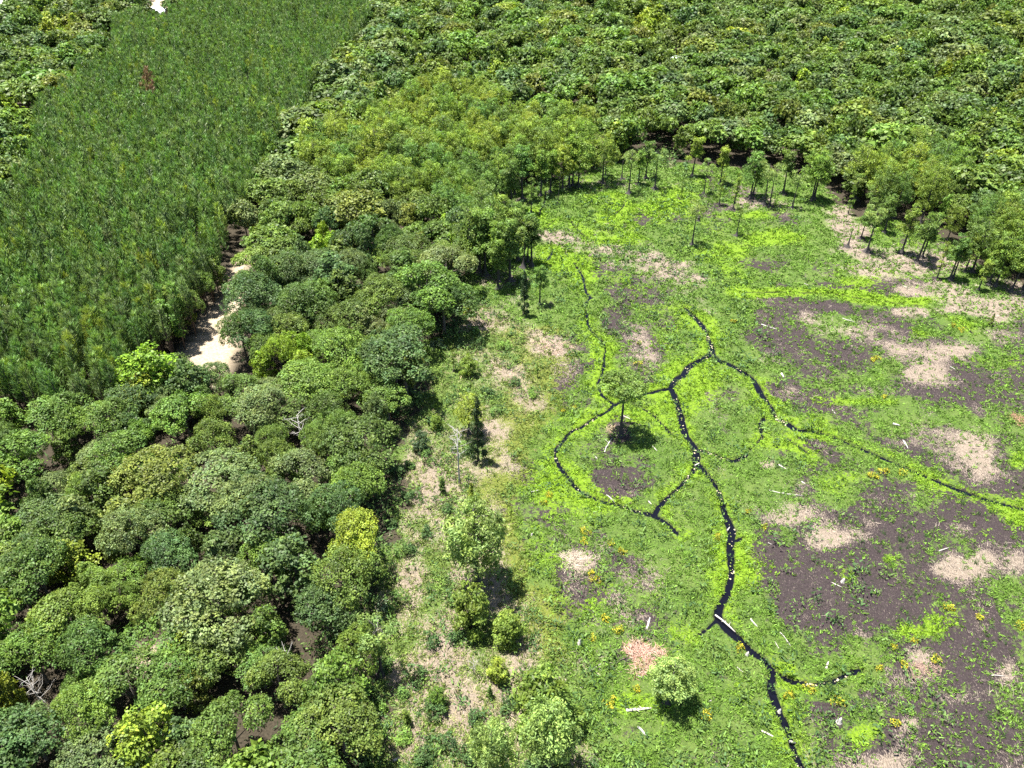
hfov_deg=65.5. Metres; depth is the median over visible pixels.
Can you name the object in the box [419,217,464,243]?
oak tree
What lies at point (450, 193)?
bald cypress
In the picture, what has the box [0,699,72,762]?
oak tree
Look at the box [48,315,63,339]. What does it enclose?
pine tree
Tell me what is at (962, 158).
bald cypress
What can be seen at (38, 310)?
pine tree
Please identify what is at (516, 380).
shrub
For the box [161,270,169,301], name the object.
pine tree
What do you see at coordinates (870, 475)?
flowering bush
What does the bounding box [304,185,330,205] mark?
oak tree
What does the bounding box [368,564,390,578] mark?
shrub
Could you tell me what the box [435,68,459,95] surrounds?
bald cypress
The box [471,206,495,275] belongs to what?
bald cypress
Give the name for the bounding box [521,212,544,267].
bald cypress
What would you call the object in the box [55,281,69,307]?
pine tree
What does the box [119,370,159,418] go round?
broadleaf tree
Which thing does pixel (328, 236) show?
broadleaf tree
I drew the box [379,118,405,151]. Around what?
bald cypress
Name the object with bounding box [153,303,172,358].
pine tree
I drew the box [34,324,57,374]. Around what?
pine tree
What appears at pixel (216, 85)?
pine plantation
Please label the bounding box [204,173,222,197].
broadleaf tree
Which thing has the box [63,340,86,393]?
pine tree
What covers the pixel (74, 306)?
pine tree
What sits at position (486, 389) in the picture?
shrub
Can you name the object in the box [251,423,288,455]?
oak tree
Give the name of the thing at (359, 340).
oak tree
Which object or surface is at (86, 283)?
pine tree
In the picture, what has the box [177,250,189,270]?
pine tree
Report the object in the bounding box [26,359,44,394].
pine tree
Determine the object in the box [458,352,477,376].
young tree
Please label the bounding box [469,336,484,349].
shrub
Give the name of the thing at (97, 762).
oak tree
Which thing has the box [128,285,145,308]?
pine tree
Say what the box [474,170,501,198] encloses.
bald cypress
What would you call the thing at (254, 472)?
oak tree
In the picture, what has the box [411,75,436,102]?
bald cypress
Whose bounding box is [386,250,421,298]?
broadleaf tree
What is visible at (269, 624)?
broadleaf tree
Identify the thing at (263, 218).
broadleaf tree
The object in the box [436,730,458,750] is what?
shrub
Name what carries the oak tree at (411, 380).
on the ground at (206, 346)
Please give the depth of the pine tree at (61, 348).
158.67 m
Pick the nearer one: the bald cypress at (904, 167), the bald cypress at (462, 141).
the bald cypress at (904, 167)
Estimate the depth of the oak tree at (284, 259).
189.02 m
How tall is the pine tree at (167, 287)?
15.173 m
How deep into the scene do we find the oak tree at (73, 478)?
131.74 m
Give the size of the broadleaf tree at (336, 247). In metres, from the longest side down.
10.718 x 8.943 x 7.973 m
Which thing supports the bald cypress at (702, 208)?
on the ground at (206, 346)
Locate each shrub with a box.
[365,727,386,742]
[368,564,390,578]
[373,597,387,620]
[374,700,389,715]
[378,611,400,639]
[381,654,393,674]
[383,588,412,610]
[387,463,405,475]
[387,517,397,529]
[391,538,413,558]
[393,727,413,746]
[395,485,420,503]
[396,686,410,699]
[401,401,415,415]
[401,664,427,690]
[406,463,415,470]
[407,544,415,553]
[412,744,440,767]
[419,447,436,466]
[421,524,434,538]
[423,630,440,649]
[423,700,446,723]
[429,338,443,347]
[430,414,444,430]
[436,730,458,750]
[440,502,455,514]
[445,310,452,317]
[445,596,458,608]
[448,628,465,647]
[449,742,478,764]
[463,445,476,452]
[468,707,486,727]
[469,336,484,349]
[472,325,478,333]
[480,384,495,395]
[489,405,501,416]
[496,340,511,350]
[500,691,518,717]
[509,376,520,387]
[522,757,541,767]
[528,389,537,398]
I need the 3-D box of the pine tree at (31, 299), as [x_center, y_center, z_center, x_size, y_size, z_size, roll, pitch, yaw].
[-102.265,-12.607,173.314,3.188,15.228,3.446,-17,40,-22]
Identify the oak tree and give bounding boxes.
[0,420,17,438]
[0,428,51,485]
[0,429,33,476]
[0,534,68,610]
[0,537,65,607]
[0,617,67,683]
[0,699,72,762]
[0,700,67,767]
[1,529,56,577]
[8,446,44,476]
[10,499,90,554]
[13,491,89,536]
[24,391,94,446]
[24,582,111,651]
[31,469,71,504]
[41,506,104,553]
[45,403,92,449]
[47,679,116,746]
[49,716,139,767]
[51,614,130,675]
[58,452,127,500]
[59,664,98,697]
[63,471,102,496]
[68,566,118,618]
[69,581,128,635]
[75,434,124,459]
[77,646,185,718]
[83,396,140,454]
[85,429,151,488]
[93,500,172,564]
[103,379,159,413]
[104,579,142,619]
[106,443,202,512]
[107,553,155,593]
[113,418,153,447]
[119,585,216,660]
[125,567,196,626]
[127,492,193,544]
[130,645,223,716]
[138,368,173,388]
[138,453,181,493]
[138,528,198,584]
[145,395,192,440]
[148,389,213,447]
[149,471,197,524]
[152,383,177,417]
[155,555,269,658]
[156,352,193,376]
[161,457,192,481]
[167,446,260,514]
[170,566,220,599]
[176,732,238,767]
[177,289,205,332]
[177,622,256,684]
[185,416,237,465]
[189,268,215,309]
[189,690,274,767]
[190,495,231,528]
[191,392,226,429]
[192,372,223,401]
[196,361,229,395]
[208,568,271,624]
[209,472,283,540]
[211,475,309,546]
[213,372,261,420]
[215,310,260,360]
[215,377,236,400]
[219,271,281,312]
[221,455,260,482]
[223,197,258,235]
[226,309,279,354]
[228,468,269,504]
[230,243,276,267]
[232,383,302,426]
[233,638,290,691]
[235,177,274,210]
[235,254,277,302]
[236,530,288,584]
[237,210,261,228]
[237,300,268,341]
[239,222,300,256]
[244,332,282,373]
[244,377,293,418]
[244,648,310,709]
[247,415,269,437]
[248,176,290,223]
[251,152,310,181]
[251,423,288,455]
[254,422,289,441]
[255,436,295,478]
[257,707,345,767]
[258,195,296,225]
[258,234,313,266]
[259,166,289,179]
[259,333,298,369]
[262,301,311,334]
[264,198,308,227]
[264,311,308,343]
[265,248,321,282]
[265,289,288,308]
[265,447,310,497]
[267,447,334,503]
[270,267,308,287]
[270,394,328,438]
[272,356,344,411]
[275,278,337,328]
[275,290,311,312]
[282,679,384,767]
[284,163,301,170]
[285,179,307,201]
[285,216,311,234]
[288,200,319,240]
[289,250,353,289]
[290,170,334,197]
[290,356,321,387]
[290,578,360,638]
[291,499,335,542]
[296,168,321,192]
[297,165,326,178]
[297,247,337,271]
[297,479,365,535]
[297,697,335,738]
[298,416,338,460]
[300,364,346,398]
[300,428,340,471]
[302,199,320,232]
[302,328,334,361]
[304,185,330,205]
[304,392,350,430]
[306,542,387,613]
[310,325,364,381]
[310,405,338,431]
[311,204,345,231]
[312,174,334,188]
[313,301,350,331]
[316,331,346,360]
[318,412,400,482]
[321,188,389,226]
[321,201,358,230]
[324,190,349,228]
[324,366,373,416]
[324,409,363,441]
[324,504,377,564]
[325,444,368,487]
[328,220,366,265]
[329,461,387,511]
[332,295,378,332]
[333,619,385,676]
[335,247,370,284]
[342,167,392,200]
[343,180,384,209]
[344,333,408,384]
[348,359,373,384]
[348,444,376,489]
[349,273,405,322]
[353,212,392,247]
[353,258,376,282]
[354,315,387,339]
[354,322,431,397]
[356,376,412,421]
[364,272,387,308]
[365,248,390,272]
[369,343,416,387]
[371,191,385,206]
[371,218,402,235]
[372,277,422,311]
[373,304,410,331]
[374,223,403,249]
[377,198,405,221]
[378,231,432,262]
[378,246,414,267]
[378,325,417,361]
[385,302,435,352]
[393,260,466,328]
[395,189,429,220]
[395,202,424,235]
[402,353,425,392]
[403,219,432,247]
[405,194,441,221]
[407,248,425,284]
[409,277,480,333]
[412,192,449,240]
[416,244,478,276]
[416,254,450,283]
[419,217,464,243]
[432,237,477,270]
[445,206,474,249]
[949,193,973,224]
[965,188,1001,211]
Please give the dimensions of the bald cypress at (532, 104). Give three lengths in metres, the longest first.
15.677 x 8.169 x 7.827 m
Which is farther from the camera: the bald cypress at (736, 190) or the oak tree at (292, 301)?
the bald cypress at (736, 190)
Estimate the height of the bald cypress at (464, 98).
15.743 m
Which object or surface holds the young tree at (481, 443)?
on the ground at (206, 346)
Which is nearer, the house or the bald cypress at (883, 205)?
the bald cypress at (883, 205)
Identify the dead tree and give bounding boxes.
[17,667,52,709]
[284,408,310,447]
[449,425,467,481]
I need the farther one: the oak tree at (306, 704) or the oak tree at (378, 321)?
the oak tree at (378, 321)
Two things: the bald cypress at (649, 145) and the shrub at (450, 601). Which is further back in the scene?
the bald cypress at (649, 145)
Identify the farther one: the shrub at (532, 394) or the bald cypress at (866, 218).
the bald cypress at (866, 218)
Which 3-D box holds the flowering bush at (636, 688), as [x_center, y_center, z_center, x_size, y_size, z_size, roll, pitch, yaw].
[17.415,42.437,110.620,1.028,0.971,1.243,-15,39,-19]
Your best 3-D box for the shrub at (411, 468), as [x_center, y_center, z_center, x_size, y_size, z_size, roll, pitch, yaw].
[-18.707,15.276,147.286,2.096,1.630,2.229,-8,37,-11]
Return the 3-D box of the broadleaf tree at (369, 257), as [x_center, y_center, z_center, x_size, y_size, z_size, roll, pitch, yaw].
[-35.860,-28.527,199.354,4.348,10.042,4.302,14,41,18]
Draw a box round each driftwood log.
[626,706,651,711]
[715,614,734,631]
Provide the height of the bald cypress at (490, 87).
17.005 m
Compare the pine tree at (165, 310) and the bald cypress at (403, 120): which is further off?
the bald cypress at (403, 120)
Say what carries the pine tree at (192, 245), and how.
on the ground at (206, 346)
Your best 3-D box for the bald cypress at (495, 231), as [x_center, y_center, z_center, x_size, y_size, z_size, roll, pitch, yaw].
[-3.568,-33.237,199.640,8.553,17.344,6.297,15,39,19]
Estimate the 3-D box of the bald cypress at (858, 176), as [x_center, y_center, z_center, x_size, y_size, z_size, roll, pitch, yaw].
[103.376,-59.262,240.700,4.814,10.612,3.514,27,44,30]
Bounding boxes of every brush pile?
[617,635,668,680]
[901,657,942,682]
[1010,414,1023,428]
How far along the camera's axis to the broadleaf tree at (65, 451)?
144.06 m
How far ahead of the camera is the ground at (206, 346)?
140.88 m
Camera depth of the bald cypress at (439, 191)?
221.59 m
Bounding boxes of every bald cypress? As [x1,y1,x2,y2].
[293,136,317,164]
[294,117,324,140]
[296,136,330,171]
[299,136,328,166]
[302,118,331,140]
[304,131,327,162]
[313,155,342,182]
[318,138,340,175]
[321,114,339,133]
[321,118,351,153]
[323,118,348,142]
[323,151,345,184]
[324,106,350,135]
[327,141,358,175]
[329,131,353,154]
[330,153,358,181]
[340,131,368,166]
[340,158,357,178]
[342,123,364,150]
[343,118,362,139]
[345,119,371,135]
[351,125,375,159]
[351,140,375,171]
[356,156,381,206]
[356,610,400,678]
[357,91,383,125]
[358,123,389,164]
[359,122,385,154]
[361,105,388,126]
[366,109,388,129]
[369,115,395,149]
[370,152,402,206]
[372,122,393,151]
[375,151,391,169]
[379,95,400,119]
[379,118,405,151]
[383,161,413,196]
[385,109,396,120]
[385,132,413,163]
[386,94,404,115]
[386,114,408,134]
[387,132,418,165]
[387,158,409,189]
[387,174,414,200]
[390,96,417,123]
[391,108,415,130]
[392,154,415,178]
[395,114,415,151]
[396,78,425,112]
[397,140,423,173]
[397,163,426,192]
[399,89,415,130]
[402,125,423,150]
[402,135,428,165]
[403,102,414,120]
[409,128,437,164]
[410,168,430,194]
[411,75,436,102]
[411,94,427,120]
[411,123,431,144]
[412,105,432,145]
[415,73,435,97]
[416,95,439,127]
[418,160,444,192]
[419,88,445,115]
[419,96,445,136]
[419,140,454,189]
[419,158,441,186]
[421,134,447,182]
[429,110,450,164]
[429,145,454,173]
[429,185,456,216]
[430,114,460,146]
[431,178,452,204]
[432,127,452,174]
[433,72,455,102]
[434,82,457,112]
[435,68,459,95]
[435,91,465,127]
[436,167,459,193]
[437,150,457,175]
[439,178,458,199]
[441,111,455,138]
[441,160,461,187]
[442,126,467,158]
[442,184,465,213]
[444,132,461,161]
[445,121,472,147]
[446,100,469,129]
[448,203,486,268]
[450,144,473,170]
[450,346,456,371]
[452,169,475,195]
[452,391,485,437]
[454,120,474,148]
[454,196,475,238]
[455,76,477,105]
[455,93,475,118]
[455,167,477,190]
[456,147,480,178]
[457,161,477,187]
[458,194,474,240]
[459,182,480,201]
[460,93,478,116]
[461,151,483,177]
[462,106,484,133]
[462,132,481,172]
[465,86,479,106]
[465,97,491,129]
[465,100,491,120]
[465,187,501,253]
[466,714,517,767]
[467,207,491,275]
[468,122,487,155]
[470,75,491,99]
[470,131,496,166]
[470,179,497,206]
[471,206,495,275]
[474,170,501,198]
[475,120,504,153]
[475,135,500,167]
[475,198,505,263]
[476,90,501,120]
[477,159,498,186]
[479,83,502,100]
[480,119,505,166]
[481,84,500,111]
[481,218,512,283]
[484,97,502,120]
[485,151,509,194]
[486,114,503,128]
[486,146,504,185]
[487,237,507,290]
[491,85,513,118]
[492,193,508,218]
[494,105,512,146]
[495,121,511,150]
[495,143,514,168]
[496,216,520,282]
[497,169,508,204]
[499,206,519,259]
[501,99,516,126]
[501,113,526,145]
[501,160,519,200]
[504,129,532,160]
[505,120,528,143]
[505,207,524,261]
[506,132,533,183]
[506,200,521,216]
[509,119,537,155]
[510,100,529,121]
[511,144,533,201]
[511,156,520,194]
[513,216,541,268]
[516,114,539,141]
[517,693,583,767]
[519,219,536,263]
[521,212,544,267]
[522,99,542,121]
[522,111,541,124]
[522,139,538,181]
[524,114,548,166]
[528,173,536,212]
[529,129,558,182]
[530,126,559,151]
[531,149,550,195]
[531,265,549,304]
[538,114,553,134]
[543,106,565,134]
[544,149,559,192]
[545,129,564,156]
[549,140,578,189]
[551,113,568,154]
[552,100,570,132]
[552,114,581,165]
[555,99,576,136]
[561,132,581,187]
[565,122,585,144]
[566,144,579,185]
[567,135,595,187]
[568,116,600,169]
[573,103,600,131]
[579,117,596,146]
[579,121,593,145]
[588,129,621,183]
[597,369,649,438]
[601,139,608,174]
[622,149,639,194]
[634,149,647,184]
[641,140,656,179]
[647,148,667,189]
[648,652,698,706]
[685,136,705,176]
[685,199,706,245]
[701,158,715,194]
[717,145,730,184]
[717,171,726,204]
[730,174,740,209]
[733,201,749,236]
[741,150,769,198]
[752,158,764,195]
[760,160,782,205]
[767,165,785,206]
[778,148,796,193]
[790,170,809,208]
[800,145,836,201]
[811,151,830,200]
[840,144,884,201]
[846,171,865,204]
[847,185,856,214]
[848,139,873,164]
[850,175,865,206]
[859,208,872,238]
[861,152,881,196]
[863,202,887,253]
[865,165,900,216]
[866,157,900,207]
[867,154,894,198]
[869,197,879,217]
[870,142,904,193]
[876,195,895,224]
[879,138,905,164]
[881,194,898,233]
[882,162,916,208]
[886,134,912,161]
[889,171,916,218]
[894,204,923,254]
[896,159,922,202]
[900,140,935,179]
[901,127,928,158]
[901,140,923,174]
[909,147,935,193]
[910,159,942,207]
[913,168,948,223]
[913,211,945,263]
[915,147,940,162]
[915,162,950,214]
[918,155,952,207]
[919,131,944,150]
[920,216,941,258]
[921,154,950,200]
[935,140,962,163]
[935,241,950,278]
[941,174,967,218]
[941,204,970,241]
[942,146,976,185]
[945,233,971,280]
[948,163,972,193]
[952,238,972,278]
[963,232,983,272]
[965,216,1005,273]
[966,195,991,241]
[969,193,1007,249]
[972,207,1003,255]
[974,191,1009,223]
[975,259,993,290]
[981,206,1022,265]
[983,233,1023,287]
[984,199,1023,240]
[985,236,1014,285]
[986,190,1023,230]
[993,217,1023,273]
[1001,188,1023,205]
[1006,247,1023,293]
[1010,198,1023,213]
[1010,223,1023,270]
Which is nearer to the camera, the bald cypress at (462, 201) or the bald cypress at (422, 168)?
the bald cypress at (462, 201)
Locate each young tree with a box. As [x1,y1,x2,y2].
[402,709,411,727]
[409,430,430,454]
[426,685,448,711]
[438,476,445,494]
[440,493,508,588]
[449,580,491,642]
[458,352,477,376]
[463,293,473,314]
[466,483,474,499]
[469,395,487,461]
[485,655,509,684]
[485,686,493,699]
[490,608,528,652]
[509,659,585,743]
[517,270,529,315]
[987,313,995,325]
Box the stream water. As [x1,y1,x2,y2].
[539,192,1023,767]
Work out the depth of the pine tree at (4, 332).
162.56 m
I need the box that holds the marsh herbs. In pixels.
[357,158,1023,767]
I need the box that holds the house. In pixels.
[152,7,168,15]
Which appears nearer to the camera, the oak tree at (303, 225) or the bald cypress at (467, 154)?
the oak tree at (303, 225)
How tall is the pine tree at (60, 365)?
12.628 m
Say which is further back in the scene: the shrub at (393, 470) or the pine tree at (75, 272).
the pine tree at (75, 272)
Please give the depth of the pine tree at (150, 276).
178.54 m
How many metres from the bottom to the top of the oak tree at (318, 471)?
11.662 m
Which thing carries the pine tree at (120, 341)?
on the ground at (206, 346)
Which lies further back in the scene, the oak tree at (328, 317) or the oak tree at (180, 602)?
the oak tree at (328, 317)
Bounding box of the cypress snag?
[845,226,853,248]
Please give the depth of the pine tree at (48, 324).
163.18 m
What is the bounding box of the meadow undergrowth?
[361,165,972,767]
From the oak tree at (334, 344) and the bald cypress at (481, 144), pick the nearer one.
the oak tree at (334, 344)
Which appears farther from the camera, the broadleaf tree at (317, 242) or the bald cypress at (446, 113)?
the bald cypress at (446, 113)
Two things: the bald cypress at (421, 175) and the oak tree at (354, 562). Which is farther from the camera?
the bald cypress at (421, 175)
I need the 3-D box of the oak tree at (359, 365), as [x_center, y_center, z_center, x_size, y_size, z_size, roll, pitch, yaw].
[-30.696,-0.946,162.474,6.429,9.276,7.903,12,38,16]
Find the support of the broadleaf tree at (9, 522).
on the ground at (206, 346)
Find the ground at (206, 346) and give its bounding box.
[0,0,1023,767]
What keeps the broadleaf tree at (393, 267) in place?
on the ground at (206, 346)
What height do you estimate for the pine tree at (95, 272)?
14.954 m
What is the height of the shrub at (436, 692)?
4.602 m
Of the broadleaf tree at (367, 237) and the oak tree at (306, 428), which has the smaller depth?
the oak tree at (306, 428)
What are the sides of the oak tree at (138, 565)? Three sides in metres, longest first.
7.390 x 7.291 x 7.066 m
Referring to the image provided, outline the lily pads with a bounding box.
[554,317,849,765]
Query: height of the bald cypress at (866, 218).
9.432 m
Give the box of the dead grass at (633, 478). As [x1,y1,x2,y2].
[359,162,1023,767]
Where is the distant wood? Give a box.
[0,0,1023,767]
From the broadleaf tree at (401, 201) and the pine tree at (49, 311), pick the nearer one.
the pine tree at (49, 311)
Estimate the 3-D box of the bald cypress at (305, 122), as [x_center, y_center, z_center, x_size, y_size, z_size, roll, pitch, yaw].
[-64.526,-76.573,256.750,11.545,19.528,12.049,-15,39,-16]
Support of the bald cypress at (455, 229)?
on the ground at (206, 346)
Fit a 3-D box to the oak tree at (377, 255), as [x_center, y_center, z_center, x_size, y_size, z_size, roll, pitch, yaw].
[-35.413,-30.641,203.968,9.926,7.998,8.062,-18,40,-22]
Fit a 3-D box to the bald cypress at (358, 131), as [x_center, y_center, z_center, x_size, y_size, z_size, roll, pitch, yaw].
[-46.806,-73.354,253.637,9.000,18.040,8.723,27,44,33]
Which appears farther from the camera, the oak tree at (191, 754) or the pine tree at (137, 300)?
the pine tree at (137, 300)
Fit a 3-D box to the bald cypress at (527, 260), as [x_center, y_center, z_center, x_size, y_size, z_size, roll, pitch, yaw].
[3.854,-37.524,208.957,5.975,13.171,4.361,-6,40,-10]
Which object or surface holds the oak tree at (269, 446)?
on the ground at (206, 346)
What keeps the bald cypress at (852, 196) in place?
on the ground at (206, 346)
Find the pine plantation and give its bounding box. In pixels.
[0,0,374,397]
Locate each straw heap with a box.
[531,336,573,356]
[553,546,598,572]
[606,424,625,433]
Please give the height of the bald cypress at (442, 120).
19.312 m
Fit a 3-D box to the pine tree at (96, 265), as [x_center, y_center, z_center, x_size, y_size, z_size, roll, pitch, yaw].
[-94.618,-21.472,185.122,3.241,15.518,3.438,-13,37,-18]
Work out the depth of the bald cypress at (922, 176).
236.76 m
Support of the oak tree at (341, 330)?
on the ground at (206, 346)
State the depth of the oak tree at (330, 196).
223.68 m
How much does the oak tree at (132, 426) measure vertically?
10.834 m
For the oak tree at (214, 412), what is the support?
on the ground at (206, 346)
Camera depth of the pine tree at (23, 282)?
174.62 m
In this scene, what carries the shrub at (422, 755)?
on the ground at (206, 346)
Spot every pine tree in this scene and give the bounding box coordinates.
[0,292,17,320]
[0,296,9,326]
[0,320,12,354]
[0,321,15,351]
[0,331,9,358]
[0,347,6,356]
[0,359,25,414]
[0,378,16,418]
[1,354,28,408]
[1,358,28,409]
[2,304,15,330]
[4,322,12,335]
[4,352,38,420]
[7,309,25,346]
[7,365,37,424]
[8,295,26,327]
[8,336,38,395]
[9,329,25,356]
[10,282,18,298]
[10,302,35,336]
[12,327,37,378]
[15,357,39,398]
[16,288,30,313]
[16,294,32,317]
[16,363,48,428]
[18,301,38,336]
[19,277,35,297]
[19,286,33,307]
[19,328,47,388]
[20,347,33,371]
[20,359,36,397]
[23,317,42,340]
[23,337,40,360]
[25,311,38,326]
[26,338,44,363]
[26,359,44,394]
[27,296,41,314]
[27,339,48,366]
[29,299,46,325]
[30,288,44,309]
[31,324,43,352]
[33,314,47,336]
[33,339,49,364]
[33,357,55,393]
[34,283,48,300]
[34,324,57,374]
[35,303,51,328]
[36,367,56,396]
[37,343,60,388]
[38,348,67,403]
[40,340,65,389]
[40,368,72,431]
[41,313,53,339]
[41,331,68,389]
[42,303,53,314]
[43,281,58,303]
[43,327,65,373]
[45,299,62,329]
[45,320,60,343]
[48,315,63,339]
[49,271,60,299]
[50,325,79,385]
[51,362,70,401]
[52,287,66,310]
[52,343,72,387]
[53,300,73,356]
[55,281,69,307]
[55,358,74,399]
[57,317,65,332]
[60,309,86,370]
[60,345,74,379]
[61,291,78,317]
[61,340,85,376]
[62,276,79,295]
[62,330,89,390]
[63,301,79,328]
[63,320,92,382]
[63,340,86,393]
[63,356,88,413]
[64,326,92,389]
[65,284,81,306]
[65,377,87,426]
[66,288,82,310]
[67,320,89,370]
[68,273,81,300]
[69,307,86,334]
[70,267,84,288]
[70,305,86,329]
[71,372,93,404]
[72,321,89,348]
[73,294,85,313]
[73,315,86,340]
[78,292,89,306]
[78,316,91,351]
[79,291,90,305]
[79,367,96,400]
[80,284,94,304]
[80,306,97,327]
[80,312,100,346]
[81,273,91,291]
[82,276,94,303]
[82,348,91,372]
[85,302,101,326]
[85,318,102,349]
[85,338,92,350]
[86,328,113,385]
[86,358,112,415]
[87,349,105,386]
[88,286,100,312]
[88,370,112,420]
[89,305,100,323]
[90,269,105,289]
[90,276,101,293]
[90,289,100,317]
[90,331,109,363]
[91,344,116,388]
[92,262,107,280]
[95,317,105,329]
[95,325,105,348]
[96,300,106,323]
[96,330,113,358]
[97,281,110,296]
[97,359,119,388]
[98,306,113,335]
[99,292,109,327]
[99,359,118,394]
[100,275,110,285]
[100,312,118,340]
[102,282,114,302]
[103,261,120,290]
[103,292,114,308]
[103,325,115,355]
[103,330,118,361]
[104,303,115,319]
[104,341,117,364]
[105,273,117,285]
[106,311,120,335]
[108,285,120,313]
[109,336,123,366]
[109,355,118,371]
[111,289,118,300]
[112,297,136,348]
[113,314,133,351]
[113,320,133,352]
[114,303,131,341]
[115,327,134,359]
[116,335,133,362]
[117,295,137,345]
[118,269,129,299]
[119,281,132,301]
[119,315,137,349]
[120,287,132,316]
[120,291,139,343]
[121,262,136,285]
[121,343,131,354]
[125,260,136,286]
[125,269,137,295]
[126,279,133,292]
[126,316,147,357]
[128,284,152,345]
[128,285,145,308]
[129,308,146,343]
[130,301,146,329]
[132,297,152,349]
[133,307,149,337]
[135,264,147,282]
[136,272,144,287]
[136,307,152,350]
[138,284,147,307]
[140,311,159,357]
[141,267,157,294]
[141,292,163,353]
[143,282,164,344]
[144,306,162,356]
[144,309,161,354]
[145,263,158,293]
[152,282,173,338]
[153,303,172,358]
[155,248,169,278]
[155,296,174,351]
[155,306,173,353]
[157,292,174,343]
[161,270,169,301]
[165,245,177,267]
[165,279,186,340]
[165,280,183,337]
[166,294,185,346]
[168,258,178,278]
[168,298,185,349]
[169,262,183,311]
[169,273,185,328]
[174,265,196,322]
[175,253,195,310]
[176,276,196,336]
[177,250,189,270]
[177,264,195,312]
[177,277,196,331]
[181,259,195,304]
[185,249,205,305]
[187,240,205,298]
[187,247,205,303]
[187,264,206,313]
[197,248,214,304]
[199,244,214,294]
[202,249,214,300]
[206,247,221,287]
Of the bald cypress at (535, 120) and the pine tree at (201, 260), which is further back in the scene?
the bald cypress at (535, 120)
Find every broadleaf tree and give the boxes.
[0,397,31,430]
[0,513,35,539]
[0,670,28,715]
[19,475,57,522]
[46,538,101,591]
[50,429,81,464]
[56,492,101,547]
[70,561,104,591]
[73,467,123,516]
[97,493,153,547]
[99,530,128,571]
[105,700,183,767]
[111,405,156,449]
[112,353,154,389]
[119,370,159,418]
[119,392,147,418]
[120,340,186,397]
[150,738,203,767]
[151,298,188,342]
[155,715,205,755]
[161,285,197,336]
[163,357,215,414]
[164,362,190,393]
[166,629,202,677]
[175,522,204,563]
[182,670,214,714]
[193,385,216,427]
[196,529,250,580]
[200,253,228,296]
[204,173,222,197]
[237,282,267,309]
[237,434,268,469]
[242,603,290,656]
[245,225,272,244]
[248,350,278,379]
[255,532,324,603]
[256,213,276,227]
[267,497,289,535]
[279,330,301,360]
[286,301,318,337]
[286,349,312,382]
[287,192,297,220]
[292,234,310,281]
[294,673,336,717]
[295,332,315,357]
[299,482,331,517]
[306,277,336,327]
[308,233,329,250]
[308,250,361,304]
[310,644,371,713]
[314,220,330,241]
[324,230,336,245]
[325,177,351,198]
[327,235,357,262]
[328,268,361,306]
[330,533,369,583]
[347,305,375,339]
[352,223,377,261]
[360,252,376,283]
[361,169,394,198]
[361,390,388,430]
[368,202,388,236]
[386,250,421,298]
[388,265,416,306]
[398,197,411,226]
[408,283,431,309]
[415,230,428,250]
[438,213,447,234]
[445,233,460,263]
[938,193,958,224]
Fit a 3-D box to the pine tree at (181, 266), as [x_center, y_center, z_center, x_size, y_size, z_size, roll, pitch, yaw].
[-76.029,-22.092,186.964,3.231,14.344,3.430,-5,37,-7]
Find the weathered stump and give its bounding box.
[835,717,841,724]
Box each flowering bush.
[579,526,591,534]
[588,575,600,583]
[588,633,595,641]
[601,613,609,622]
[602,695,616,707]
[612,625,623,634]
[618,547,627,554]
[633,684,640,692]
[701,708,712,720]
[736,641,744,652]
[783,690,794,698]
[802,682,815,693]
[829,695,845,705]
[866,471,875,477]
[875,664,883,670]
[877,466,889,473]
[890,643,897,650]
[890,718,901,726]
[898,468,907,475]
[900,660,907,667]
[931,654,942,663]
[943,602,955,610]
[975,613,983,620]
[1014,620,1023,629]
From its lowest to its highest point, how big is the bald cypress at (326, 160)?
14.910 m
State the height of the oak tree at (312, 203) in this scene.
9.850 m
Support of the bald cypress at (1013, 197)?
on the ground at (206, 346)
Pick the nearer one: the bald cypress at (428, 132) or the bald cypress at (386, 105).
the bald cypress at (428, 132)
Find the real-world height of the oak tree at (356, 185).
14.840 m
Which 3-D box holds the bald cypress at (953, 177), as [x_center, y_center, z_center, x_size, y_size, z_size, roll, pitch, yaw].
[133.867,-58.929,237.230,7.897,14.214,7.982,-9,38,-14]
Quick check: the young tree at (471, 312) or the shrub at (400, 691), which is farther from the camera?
the young tree at (471, 312)
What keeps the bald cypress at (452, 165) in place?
on the ground at (206, 346)
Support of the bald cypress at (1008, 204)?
on the ground at (206, 346)
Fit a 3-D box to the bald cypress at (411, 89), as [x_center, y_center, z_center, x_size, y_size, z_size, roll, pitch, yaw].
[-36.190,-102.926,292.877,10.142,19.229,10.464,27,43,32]
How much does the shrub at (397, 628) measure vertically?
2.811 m
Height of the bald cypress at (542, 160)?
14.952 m
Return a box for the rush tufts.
[382,158,1023,767]
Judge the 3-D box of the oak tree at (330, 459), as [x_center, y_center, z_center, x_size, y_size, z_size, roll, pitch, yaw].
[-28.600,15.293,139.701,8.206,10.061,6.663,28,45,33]
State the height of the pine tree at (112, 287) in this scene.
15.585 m
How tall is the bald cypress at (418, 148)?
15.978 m
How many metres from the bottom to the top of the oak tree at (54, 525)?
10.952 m
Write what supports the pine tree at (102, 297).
on the ground at (206, 346)
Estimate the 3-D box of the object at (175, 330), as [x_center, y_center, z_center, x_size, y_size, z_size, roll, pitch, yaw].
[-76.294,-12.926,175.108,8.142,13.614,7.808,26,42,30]
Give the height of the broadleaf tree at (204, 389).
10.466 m
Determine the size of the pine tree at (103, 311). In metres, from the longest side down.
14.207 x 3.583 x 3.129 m
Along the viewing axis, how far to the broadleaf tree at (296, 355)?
163.48 m
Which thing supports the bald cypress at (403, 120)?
on the ground at (206, 346)
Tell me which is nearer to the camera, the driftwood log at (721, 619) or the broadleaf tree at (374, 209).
the driftwood log at (721, 619)
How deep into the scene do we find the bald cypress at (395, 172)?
230.57 m
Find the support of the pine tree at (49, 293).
on the ground at (206, 346)
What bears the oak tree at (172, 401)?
on the ground at (206, 346)

